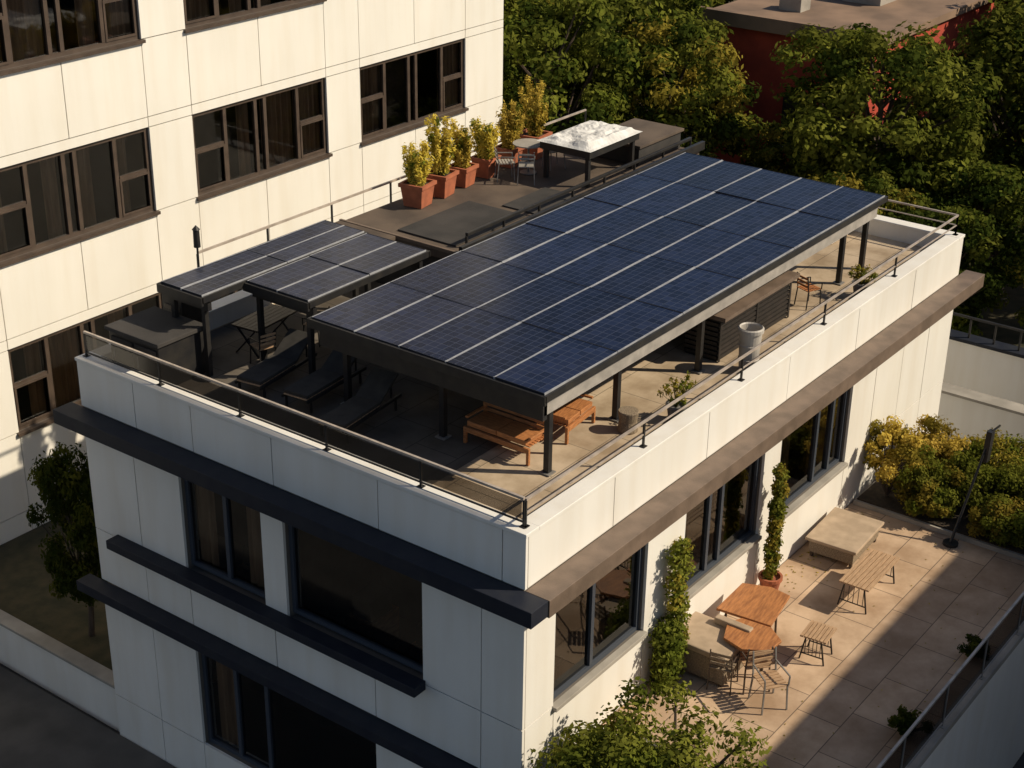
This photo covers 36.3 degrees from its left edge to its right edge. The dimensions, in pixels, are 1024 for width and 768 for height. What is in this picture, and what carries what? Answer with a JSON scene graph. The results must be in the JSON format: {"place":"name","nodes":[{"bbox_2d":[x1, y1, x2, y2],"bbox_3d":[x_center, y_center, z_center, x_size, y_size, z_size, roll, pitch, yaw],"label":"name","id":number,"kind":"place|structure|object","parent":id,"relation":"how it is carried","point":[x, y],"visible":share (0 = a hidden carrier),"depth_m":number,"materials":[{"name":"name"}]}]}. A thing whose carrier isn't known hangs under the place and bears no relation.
{"place":"outdoors","nodes":[
{"label":"outdoors","id":0,"kind":"place"},
{"bbox_2d":[0,609,119,731],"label":"garden wall","id":1,"kind":"structure","parent":0,"point":[82,682],"depth_m":29.00,"materials":[{"name":"white concrete"}]},
{"bbox_2d":[0,666,175,767],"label":"pavement","id":2,"kind":"structure","parent":0,"point":[40,728],"depth_m":28.03,"materials":[{"name":"grey concrete"}]},
{"bbox_2d":[0,663,1023,767],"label":"ground","id":3,"kind":"structure","parent":0,"point":[1019,763],"depth_m":28.98,"materials":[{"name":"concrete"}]},
{"bbox_2d":[0,521,112,670],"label":"garden","id":4,"kind":"object","parent":3,"relation":"on","point":[26,580],"depth_m":30.69,"materials":[{"name":"plant"}]},
{"bbox_2d":[26,441,108,636],"bbox_3d":[-7.909,3.264,28.993,1.787,4.898,1.818,-14,29,-29],"label":"tree","id":5,"kind":"object","parent":3,"relation":"on","point":[57,481],"visible":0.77,"depth_m":28.14,"materials":[{"name":"green plant"}]},
{"bbox_2d":[0,0,503,544],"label":"apartment building","id":6,"kind":"structure","parent":3,"relation":"on","point":[140,140],"depth_m":33.79,"materials":[{"name":"grey concrete"}]},
{"bbox_2d":[53,215,984,767],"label":"structure","id":7,"kind":"object","parent":3,"relation":"on","point":[315,727],"visible":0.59,"depth_m":24.12,"materials":[{"name":"concrete"}]},
{"bbox_2d":[192,225,200,266],"bbox_3d":[-5.300,-1.963,26.476,0.140,1.540,0.140,18,30,32],"label":"closed patio umbrella","id":8,"kind":"object","parent":7,"relation":"on","point":[196,238],"visible":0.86,"depth_m":26.22,"materials":[{"name":"black fabric"}]},
{"bbox_2d":[83,331,527,528],"bbox_3d":[-3.324,0.507,22.607,8.780,0.438,0.090,18,30,32],"label":"roof railing","id":9,"kind":"object","parent":7,"relation":"on","point":[420,471],"visible":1,"depth_m":22.23,"materials":[{"name":"black metal"}]},
{"bbox_2d":[196,109,586,267],"bbox_3d":[-1.840,-3.694,30.803,0.090,1.058,11.690,18,30,32],"label":"deck railing","id":10,"kind":"object","parent":7,"relation":"on","point":[330,204],"visible":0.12,"depth_m":28.72,"materials":[{"name":"black metal"}]},
{"bbox_2d":[77,238,963,767],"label":"facade panels","id":11,"kind":"object","parent":7,"relation":"attached to","point":[491,694],"visible":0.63,"depth_m":24.23,"materials":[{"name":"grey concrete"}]},
{"bbox_2d":[237,419,809,681],"bbox_3d":[0.700,1.607,27.323,6.000,2.920,10.220,18,30,32],"label":"interior","id":12,"kind":"object","parent":7,"relation":"on","point":[342,587],"visible":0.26,"depth_m":24.84,"materials":[{"name":"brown wood"}]},
{"bbox_2d":[525,199,958,528],"bbox_3d":[2.259,-1.455,26.951,5.560,0.416,14.370,18,30,32],"label":"roof railing","id":13,"kind":"object","parent":7,"relation":"on","point":[603,448],"visible":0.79,"depth_m":24.41,"materials":[{"name":"black metal"}]},
{"bbox_2d":[528,676,772,767],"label":"tree","id":14,"kind":"object","parent":3,"relation":"on","point":[623,745],"visible":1,"depth_m":21.14,"materials":[{"name":"green plant"}]},
{"bbox_2d":[603,501,1023,767],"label":"terrace","id":15,"kind":"structure","parent":3,"relation":"on","point":[916,654],"depth_m":25.27,"materials":[{"name":"concrete"}]},
{"bbox_2d":[645,614,689,690],"bbox_3d":[2.407,4.169,24.133,0.588,1.255,0.871,18,30,32],"label":"climbing vine","id":16,"kind":"object","parent":15,"relation":"on","point":[668,644],"visible":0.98,"depth_m":23.97,"materials":[{"name":"green plant"}]},
{"bbox_2d":[662,536,695,675],"bbox_3d":[2.541,3.450,24.117,0.410,2.595,0.755,18,30,32],"label":"climbing vine","id":17,"kind":"object","parent":15,"relation":"on","point":[678,563],"visible":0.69,"depth_m":23.79,"materials":[{"name":"green plant"}]},
{"bbox_2d":[682,611,752,686],"bbox_3d":[3.105,4.153,24.718,1.080,0.720,0.880,18,30,32],"label":"wicker sofa","id":18,"kind":"object","parent":15,"relation":"on","point":[706,635],"visible":0.69,"depth_m":24.47,"materials":[{"name":"beige fabric"}]},
{"bbox_2d":[706,649,740,695],"bbox_3d":[3.278,4.360,24.233,0.398,0.768,0.436,11,27,21],"label":"wire chair","id":19,"kind":"object","parent":15,"relation":"on","point":[729,667],"visible":0.96,"depth_m":24.05,"materials":[{"name":"metal"}]},
{"bbox_2d":[716,583,789,670],"bbox_3d":[3.795,4.007,25.085,1.108,0.691,1.890,7,26,13],"label":"wooden table","id":20,"kind":"object","parent":15,"relation":"on","point":[758,608],"visible":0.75,"depth_m":25.02,"materials":[{"name":"brown wood"}]},
{"bbox_2d":[734,646,773,694],"bbox_3d":[3.750,4.316,24.242,0.442,0.853,0.484,-4,26,-10],"label":"wire chair","id":21,"kind":"object","parent":15,"relation":"on","point":[745,658],"visible":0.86,"depth_m":24.03,"materials":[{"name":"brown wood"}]},
{"bbox_2d":[748,647,790,714],"bbox_3d":[3.921,4.519,23.819,0.442,0.853,0.484,-8,27,-17],"label":"wire chair","id":22,"kind":"object","parent":15,"relation":"on","point":[772,679],"visible":1,"depth_m":23.83,"materials":[{"name":"wood"}]},
{"bbox_2d":[758,462,789,589],"bbox_3d":[4.433,2.425,26.263,0.502,2.557,0.420,-17,31,-33],"label":"potted climbing plant","id":23,"kind":"object","parent":15,"relation":"on","point":[769,575],"visible":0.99,"depth_m":26.15,"materials":[{"name":"green plant"}]},
{"bbox_2d":[798,620,836,665],"bbox_3d":[4.886,4.160,25.043,0.441,0.482,0.500,15,29,27],"label":"slatted stool","id":24,"kind":"object","parent":15,"relation":"on","point":[817,632],"visible":1,"depth_m":24.93,"materials":[{"name":"brown wood"}]},
{"bbox_2d":[640,513,1010,766],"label":"fallen leaves","id":25,"kind":"object","parent":15,"relation":"on","point":[810,606],"visible":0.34,"depth_m":26.43,"materials":[{"name":"brown plant"}]},
{"bbox_2d":[805,507,883,568],"bbox_3d":[5.964,2.780,28.083,0.960,0.400,1.320,17,30,30],"label":"wicker daybed","id":26,"kind":"object","parent":15,"relation":"on","point":[843,535],"visible":0.98,"depth_m":27.84,"materials":[{"name":"beige fabric"}]},
{"bbox_2d":[837,548,899,613],"bbox_3d":[6.083,3.373,26.719,0.541,0.502,1.300,18,30,31],"label":"slatted bench","id":27,"kind":"object","parent":15,"relation":"on","point":[869,570],"visible":1,"depth_m":26.54,"materials":[{"name":"brown wood"}]},
{"bbox_2d":[887,705,921,735],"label":"shrub","id":28,"kind":"object","parent":15,"relation":"on","point":[904,721],"visible":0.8,"depth_m":23.26,"materials":[{"name":"green plant"}]},
{"bbox_2d":[853,437,1023,560],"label":"planting bed","id":29,"kind":"object","parent":15,"relation":"on","point":[873,497],"visible":0.33,"depth_m":28.96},
{"bbox_2d":[863,414,924,495],"bbox_3d":[7.052,1.439,29.327,1.232,1.562,1.189,18,30,32],"label":"shrub","id":30,"kind":"object","parent":29,"relation":"on","point":[894,433],"visible":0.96,"depth_m":29.23,"materials":[{"name":"yellow plant"}]},
{"bbox_2d":[902,478,958,517],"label":"shrub","id":31,"kind":"object","parent":29,"relation":"on","point":[929,501],"visible":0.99,"depth_m":28.71,"materials":[{"name":"green plant"}]},
{"bbox_2d":[883,441,978,508],"bbox_3d":[7.921,1.742,29.398,1.542,0.994,1.630,18,30,32],"label":"shrub","id":32,"kind":"object","parent":29,"relation":"on","point":[929,472],"visible":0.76,"depth_m":29.16,"materials":[{"name":"green plant"}]},
{"bbox_2d":[895,414,970,467],"bbox_3d":[8.217,1.177,30.506,1.345,1.064,1.638,18,30,32],"label":"shrub","id":33,"kind":"object","parent":29,"relation":"on","point":[944,447],"visible":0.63,"depth_m":30.38,"materials":[{"name":"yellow plant"}]},
{"bbox_2d":[939,450,1023,510],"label":"shrub","id":34,"kind":"object","parent":29,"relation":"on","point":[986,474],"visible":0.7,"depth_m":28.90,"materials":[{"name":"green plant"}]},
{"bbox_2d":[961,427,1023,474],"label":"shrub","id":35,"kind":"object","parent":29,"relation":"on","point":[1005,448],"visible":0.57,"depth_m":30.18,"materials":[{"name":"green plant"}]},
{"bbox_2d":[966,492,1023,547],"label":"shrub","id":36,"kind":"object","parent":29,"relation":"on","point":[989,518],"visible":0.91,"depth_m":28.09,"materials":[{"name":"green plant"}]},
{"bbox_2d":[991,458,1023,509],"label":"shrub","id":37,"kind":"object","parent":29,"relation":"on","point":[1019,491],"visible":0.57,"depth_m":29.00,"materials":[{"name":"green plant"}]},
{"bbox_2d":[1005,508,1023,548],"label":"shrub","id":38,"kind":"object","parent":29,"relation":"on","point":[1020,528],"visible":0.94,"depth_m":27.80,"materials":[{"name":"green plant"}]},
{"bbox_2d":[876,591,1023,767],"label":"terrace railing","id":39,"kind":"object","parent":15,"relation":"on","point":[913,741],"visible":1,"depth_m":23.42,"materials":[{"name":"grey metal"}]},
{"bbox_2d":[957,633,981,656],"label":"shrub","id":40,"kind":"object","parent":15,"relation":"on","point":[975,641],"visible":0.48,"depth_m":25.13,"materials":[{"name":"green plant"}]},
{"bbox_2d":[942,425,1000,547],"bbox_3d":[8.281,1.828,28.136,1.130,2.136,0.273,-19,32,-36],"label":"outdoor lamp","id":41,"kind":"object","parent":15,"relation":"on","point":[951,542],"visible":1,"depth_m":28.12,"materials":[{"name":"black metal"}]},
{"bbox_2d":[176,231,925,519],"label":"rooftop terrace floor","id":42,"kind":"structure","parent":0,"point":[644,379],"depth_m":24.68,"materials":[{"name":"brown tile"}]},
{"bbox_2d":[104,306,205,384],"bbox_3d":[-5.691,-0.562,25.141,1.250,0.840,1.050,18,30,32],"label":"storage cabinet","id":43,"kind":"object","parent":42,"relation":"on","point":[159,333],"visible":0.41,"depth_m":24.86,"materials":[{"name":"black metal"}]},
{"bbox_2d":[162,287,201,322],"bbox_3d":[-5.412,-1.104,25.933,0.540,1.150,0.600,18,30,32],"label":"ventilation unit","id":44,"kind":"object","parent":42,"relation":"on","point":[190,312],"visible":0.19,"depth_m":25.68,"materials":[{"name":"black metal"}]},
{"bbox_2d":[156,220,367,376],"bbox_3d":[-4.099,-1.489,26.407,1.030,1.475,3.920,18,30,32],"label":"solar panel array","id":45,"kind":"object","parent":42,"relation":"on","point":[202,287],"visible":0.9,"depth_m":25.59,"materials":[{"name":"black glass"}]},
{"bbox_2d":[248,330,275,363],"bbox_3d":[-4.059,-0.608,25.524,0.332,0.640,0.363,-19,32,-35],"label":"wooden chair","id":46,"kind":"object","parent":42,"relation":"on","point":[260,346],"visible":0.94,"depth_m":25.40,"materials":[{"name":"brown wood"}]},
{"bbox_2d":[231,304,296,358],"bbox_3d":[-4.137,-0.875,26.227,0.552,0.533,1.050,15,29,27],"label":"picnic table","id":47,"kind":"object","parent":42,"relation":"on","point":[273,313],"visible":0.88,"depth_m":26.06,"materials":[{"name":"brown wood"}]},
{"bbox_2d":[234,328,316,398],"bbox_3d":[-3.768,-0.333,25.004,0.510,0.594,1.530,14,28,25],"label":"sun lounger","id":48,"kind":"object","parent":42,"relation":"on","point":[290,349],"visible":0.93,"depth_m":24.99,"materials":[{"name":"dark fabric"},{"name":"black metal"}]},
{"bbox_2d":[302,306,329,346],"bbox_3d":[-3.296,-0.999,26.375,0.363,0.640,0.332,13,28,25],"label":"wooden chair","id":49,"kind":"object","parent":42,"relation":"on","point":[305,323],"visible":0.23,"depth_m":26.29,"materials":[{"name":"brown wood"}]},
{"bbox_2d":[281,350,365,413],"bbox_3d":[-2.947,-0.115,24.567,0.510,0.594,1.530,15,29,27],"label":"sun lounger","id":50,"kind":"object","parent":42,"relation":"on","point":[328,374],"visible":0.89,"depth_m":24.40,"materials":[{"name":"dark fabric"},{"name":"black metal"}]},
{"bbox_2d":[243,233,429,373],"bbox_3d":[-2.863,-1.315,26.102,1.430,1.452,3.000,18,30,32],"label":"solar panel array","id":51,"kind":"object","parent":42,"relation":"on","point":[306,285],"visible":0.94,"depth_m":25.48,"materials":[{"name":"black glass"}]},
{"bbox_2d":[318,367,401,434],"bbox_3d":[-2.305,0.312,23.686,0.510,0.594,1.530,14,29,26],"label":"sun lounger","id":52,"kind":"object","parent":42,"relation":"on","point":[372,392],"visible":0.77,"depth_m":23.77,"materials":[{"name":"dark fabric"},{"name":"black metal"}]},
{"bbox_2d":[463,401,543,465],"bbox_3d":[-0.084,0.676,22.988,1.200,0.592,0.528,18,30,32],"label":"wooden sofa","id":53,"kind":"object","parent":42,"relation":"on","point":[485,420],"visible":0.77,"depth_m":22.91,"materials":[{"name":"brown wood"}]},
{"bbox_2d":[334,118,704,283],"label":"raised deck","id":54,"kind":"structure","parent":42,"relation":"on","point":[480,209],"depth_m":30.09,"materials":[{"name":"concrete"}]},
{"bbox_2d":[398,140,436,208],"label":"potted shrub","id":55,"kind":"object","parent":54,"relation":"on","point":[416,185],"visible":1,"depth_m":29.51,"materials":[{"name":"plant"}]},
{"bbox_2d":[424,114,458,198],"bbox_3d":[-1.366,-4.404,30.119,0.688,1.560,0.628,13,28,24],"label":"potted shrub","id":56,"kind":"object","parent":54,"relation":"on","point":[441,150],"visible":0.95,"depth_m":30.01,"materials":[{"name":"plant"}]},
{"bbox_2d":[449,124,478,187],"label":"potted shrub","id":57,"kind":"object","parent":54,"relation":"on","point":[462,163],"visible":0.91,"depth_m":30.65,"materials":[{"name":"plant"}]},
{"bbox_2d":[469,116,501,178],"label":"potted shrub","id":58,"kind":"object","parent":54,"relation":"on","point":[484,158],"visible":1,"depth_m":31.19,"materials":[{"name":"plant"}]},
{"bbox_2d":[494,144,514,181],"bbox_3d":[-0.153,-4.411,31.199,0.387,0.683,0.354,-3,26,-9],"label":"bistro chair","id":59,"kind":"object","parent":54,"relation":"on","point":[511,162],"visible":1,"depth_m":31.15,"materials":[{"name":"grey metal"}]},
{"bbox_2d":[495,99,527,167],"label":"potted shrub","id":60,"kind":"object","parent":54,"relation":"on","point":[510,131],"visible":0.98,"depth_m":31.75,"materials":[{"name":"plant"}]},
{"bbox_2d":[517,152,534,185],"bbox_3d":[0.283,-4.319,31.018,0.354,0.683,0.387,1,25,0],"label":"bistro chair","id":61,"kind":"object","parent":54,"relation":"on","point":[526,164],"visible":1,"depth_m":30.82,"materials":[{"name":"grey metal"}]},
{"bbox_2d":[513,138,539,174],"bbox_3d":[0.332,-4.576,31.633,0.646,0.620,0.646,18,30,32],"label":"bistro table","id":62,"kind":"object","parent":54,"relation":"on","point":[528,143],"visible":0.84,"depth_m":31.57,"materials":[{"name":"grey stone"}]},
{"bbox_2d":[517,75,552,159],"bbox_3d":[0.472,-5.543,32.466,0.730,1.659,0.705,15,29,27],"label":"potted shrub","id":63,"kind":"object","parent":54,"relation":"on","point":[536,113],"visible":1,"depth_m":32.33,"materials":[{"name":"plant"}]},
{"bbox_2d":[542,149,565,170],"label":"bistro chair","id":64,"kind":"object","parent":54,"relation":"on","point":[551,152],"visible":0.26,"depth_m":31.97,"materials":[{"name":"grey metal"}]},
{"bbox_2d":[537,120,642,186],"bbox_3d":[1.574,-4.724,31.643,1.300,0.912,1.900,18,30,32],"label":"covered canopy","id":65,"kind":"object","parent":54,"relation":"on","point":[589,140],"visible":1,"depth_m":31.18,"materials":[{"name":"white fabric"}]},
{"bbox_2d":[537,393,595,443],"bbox_3d":[0.825,0.416,23.564,0.528,0.592,0.880,15,29,27],"label":"bench","id":66,"kind":"object","parent":42,"relation":"on","point":[568,413],"visible":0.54,"depth_m":23.43,"materials":[{"name":"brown wood"}]},
{"bbox_2d":[307,152,887,476],"bbox_3d":[1.974,-1.628,26.886,4.450,1.476,11.080,18,30,32],"label":"solar panel array","id":67,"kind":"object","parent":42,"relation":"on","point":[547,314],"visible":0.98,"depth_m":25.19,"materials":[{"name":"blue glass"}]},
{"bbox_2d":[617,406,638,434],"bbox_3d":[1.753,0.547,23.617,0.320,0.336,0.320,18,30,32],"label":"wicker stool","id":68,"kind":"object","parent":42,"relation":"on","point":[628,416],"visible":0.9,"depth_m":23.52,"materials":[{"name":"beige wicker"}]},
{"bbox_2d":[657,370,697,420],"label":"potted plant","id":69,"kind":"object","parent":42,"relation":"on","point":[676,406],"visible":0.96,"depth_m":23.78,"materials":[{"name":"green plant"}]},
{"bbox_2d":[684,270,799,362],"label":"slatted shed","id":70,"kind":"structure","parent":42,"relation":"on","point":[766,305],"depth_m":26.27,"materials":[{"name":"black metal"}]},
{"bbox_2d":[738,322,764,370],"bbox_3d":[3.878,-0.579,25.542,0.430,0.780,0.430,18,30,32],"label":"trash bin","id":71,"kind":"object","parent":42,"relation":"on","point":[750,335],"visible":0.71,"depth_m":25.40,"materials":[{"name":"white plastic"}]},
{"bbox_2d":[794,272,822,309],"bbox_3d":[5.332,-1.706,28.135,0.363,0.640,0.332,-14,29,-29],"label":"wooden chair","id":72,"kind":"object","parent":42,"relation":"on","point":[808,287],"visible":0.98,"depth_m":28.06,"materials":[{"name":"brown wood"}]},
{"bbox_2d":[847,264,877,295],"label":"potted plant","id":73,"kind":"object","parent":42,"relation":"on","point":[860,284],"visible":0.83,"depth_m":28.49,"materials":[{"name":"green plant"}]},
{"bbox_2d":[522,0,1023,347],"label":"park ground","id":74,"kind":"structure","parent":0,"point":[1004,316],"depth_m":46.28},
{"bbox_2d":[503,0,578,113],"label":"tree","id":75,"kind":"object","parent":74,"relation":"on","point":[510,4],"visible":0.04,"depth_m":46.85,"materials":[{"name":"green plant"}]},
{"bbox_2d":[501,0,645,133],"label":"tree","id":76,"kind":"object","parent":74,"relation":"on","point":[562,27],"visible":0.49,"depth_m":44.11,"materials":[{"name":"green plant"}]},
{"bbox_2d":[546,0,731,124],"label":"tree","id":77,"kind":"object","parent":74,"relation":"on","point":[684,11],"visible":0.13,"depth_m":47.89,"materials":[{"name":"green plant"}]},
{"bbox_2d":[625,0,711,107],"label":"tree","id":78,"kind":"object","parent":74,"relation":"on","point":[666,13],"depth_m":54.99,"materials":[{"name":"green plant"}]},
{"bbox_2d":[630,0,724,34],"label":"tree","id":79,"kind":"object","parent":74,"relation":"on","point":[715,3],"depth_m":59.17,"materials":[{"name":"green plant"}]},
{"bbox_2d":[593,14,768,157],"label":"tree","id":80,"kind":"object","parent":74,"relation":"on","point":[708,118],"visible":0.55,"depth_m":45.28,"materials":[{"name":"green plant"}]},
{"bbox_2d":[680,132,716,157],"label":"tree","id":81,"kind":"object","parent":74,"relation":"on","point":[704,152],"depth_m":44.92,"materials":[{"name":"green plant"}]},
{"bbox_2d":[738,122,811,177],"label":"tree","id":82,"kind":"object","parent":74,"relation":"on","point":[758,157],"visible":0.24,"depth_m":46.67,"materials":[{"name":"green plant"}]},
{"bbox_2d":[806,169,924,219],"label":"tree","id":83,"kind":"object","parent":74,"relation":"on","point":[882,185],"visible":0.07,"depth_m":40.49,"materials":[{"name":"green plant"}]},
{"bbox_2d":[769,20,1006,214],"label":"tree","id":84,"kind":"object","parent":74,"relation":"on","point":[923,67],"visible":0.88,"depth_m":42.08,"materials":[{"name":"green plant"}]},
{"bbox_2d":[881,191,1011,336],"bbox_3d":[10.786,-2.150,40.315,3.785,5.493,3.850,9,27,17],"label":"tree","id":85,"kind":"object","parent":74,"relation":"on","point":[979,240],"visible":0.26,"depth_m":39.00,"materials":[{"name":"green plant"}]},
{"bbox_2d":[883,91,1015,210],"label":"tree","id":86,"kind":"object","parent":74,"relation":"on","point":[900,100],"visible":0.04,"depth_m":47.53,"materials":[{"name":"green plant"}]},
{"bbox_2d":[910,148,1023,312],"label":"tree","id":87,"kind":"object","parent":74,"relation":"on","point":[1000,194],"visible":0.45,"depth_m":40.85,"materials":[{"name":"green plant"}]},
{"bbox_2d":[926,0,1023,294],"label":"tree","id":88,"kind":"object","parent":74,"relation":"on","point":[996,41],"visible":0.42,"depth_m":44.38,"materials":[{"name":"green plant"}]},
{"bbox_2d":[937,382,1023,447],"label":"boundary wall","id":89,"kind":"structure","parent":74,"relation":"on","point":[965,411],"depth_m":34.11,"materials":[{"name":"concrete"}]},
{"bbox_2d":[943,312,1023,404],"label":"boundary wall","id":90,"kind":"structure","parent":74,"relation":"on","point":[991,367],"depth_m":36.54,"materials":[{"name":"white concrete"}]},
{"bbox_2d":[964,39,1023,235],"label":"tree","id":91,"kind":"object","parent":74,"relation":"on","point":[1003,139],"visible":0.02,"depth_m":48.49,"materials":[{"name":"green plant"}]},
{"bbox_2d":[994,215,1023,329],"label":"tree","id":92,"kind":"object","parent":74,"relation":"on","point":[1016,270],"visible":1,"depth_m":39.52,"materials":[{"name":"green plant"}]},
{"bbox_2d":[999,0,1023,10],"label":"tree","id":93,"kind":"object","parent":74,"relation":"on","point":[1021,1],"visible":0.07,"depth_m":55.66,"materials":[{"name":"green plant"}]},
{"bbox_2d":[697,0,1015,189],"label":"red brick building","id":94,"kind":"structure","parent":0,"point":[760,28],"depth_m":51.30,"materials":[{"name":"brick"}]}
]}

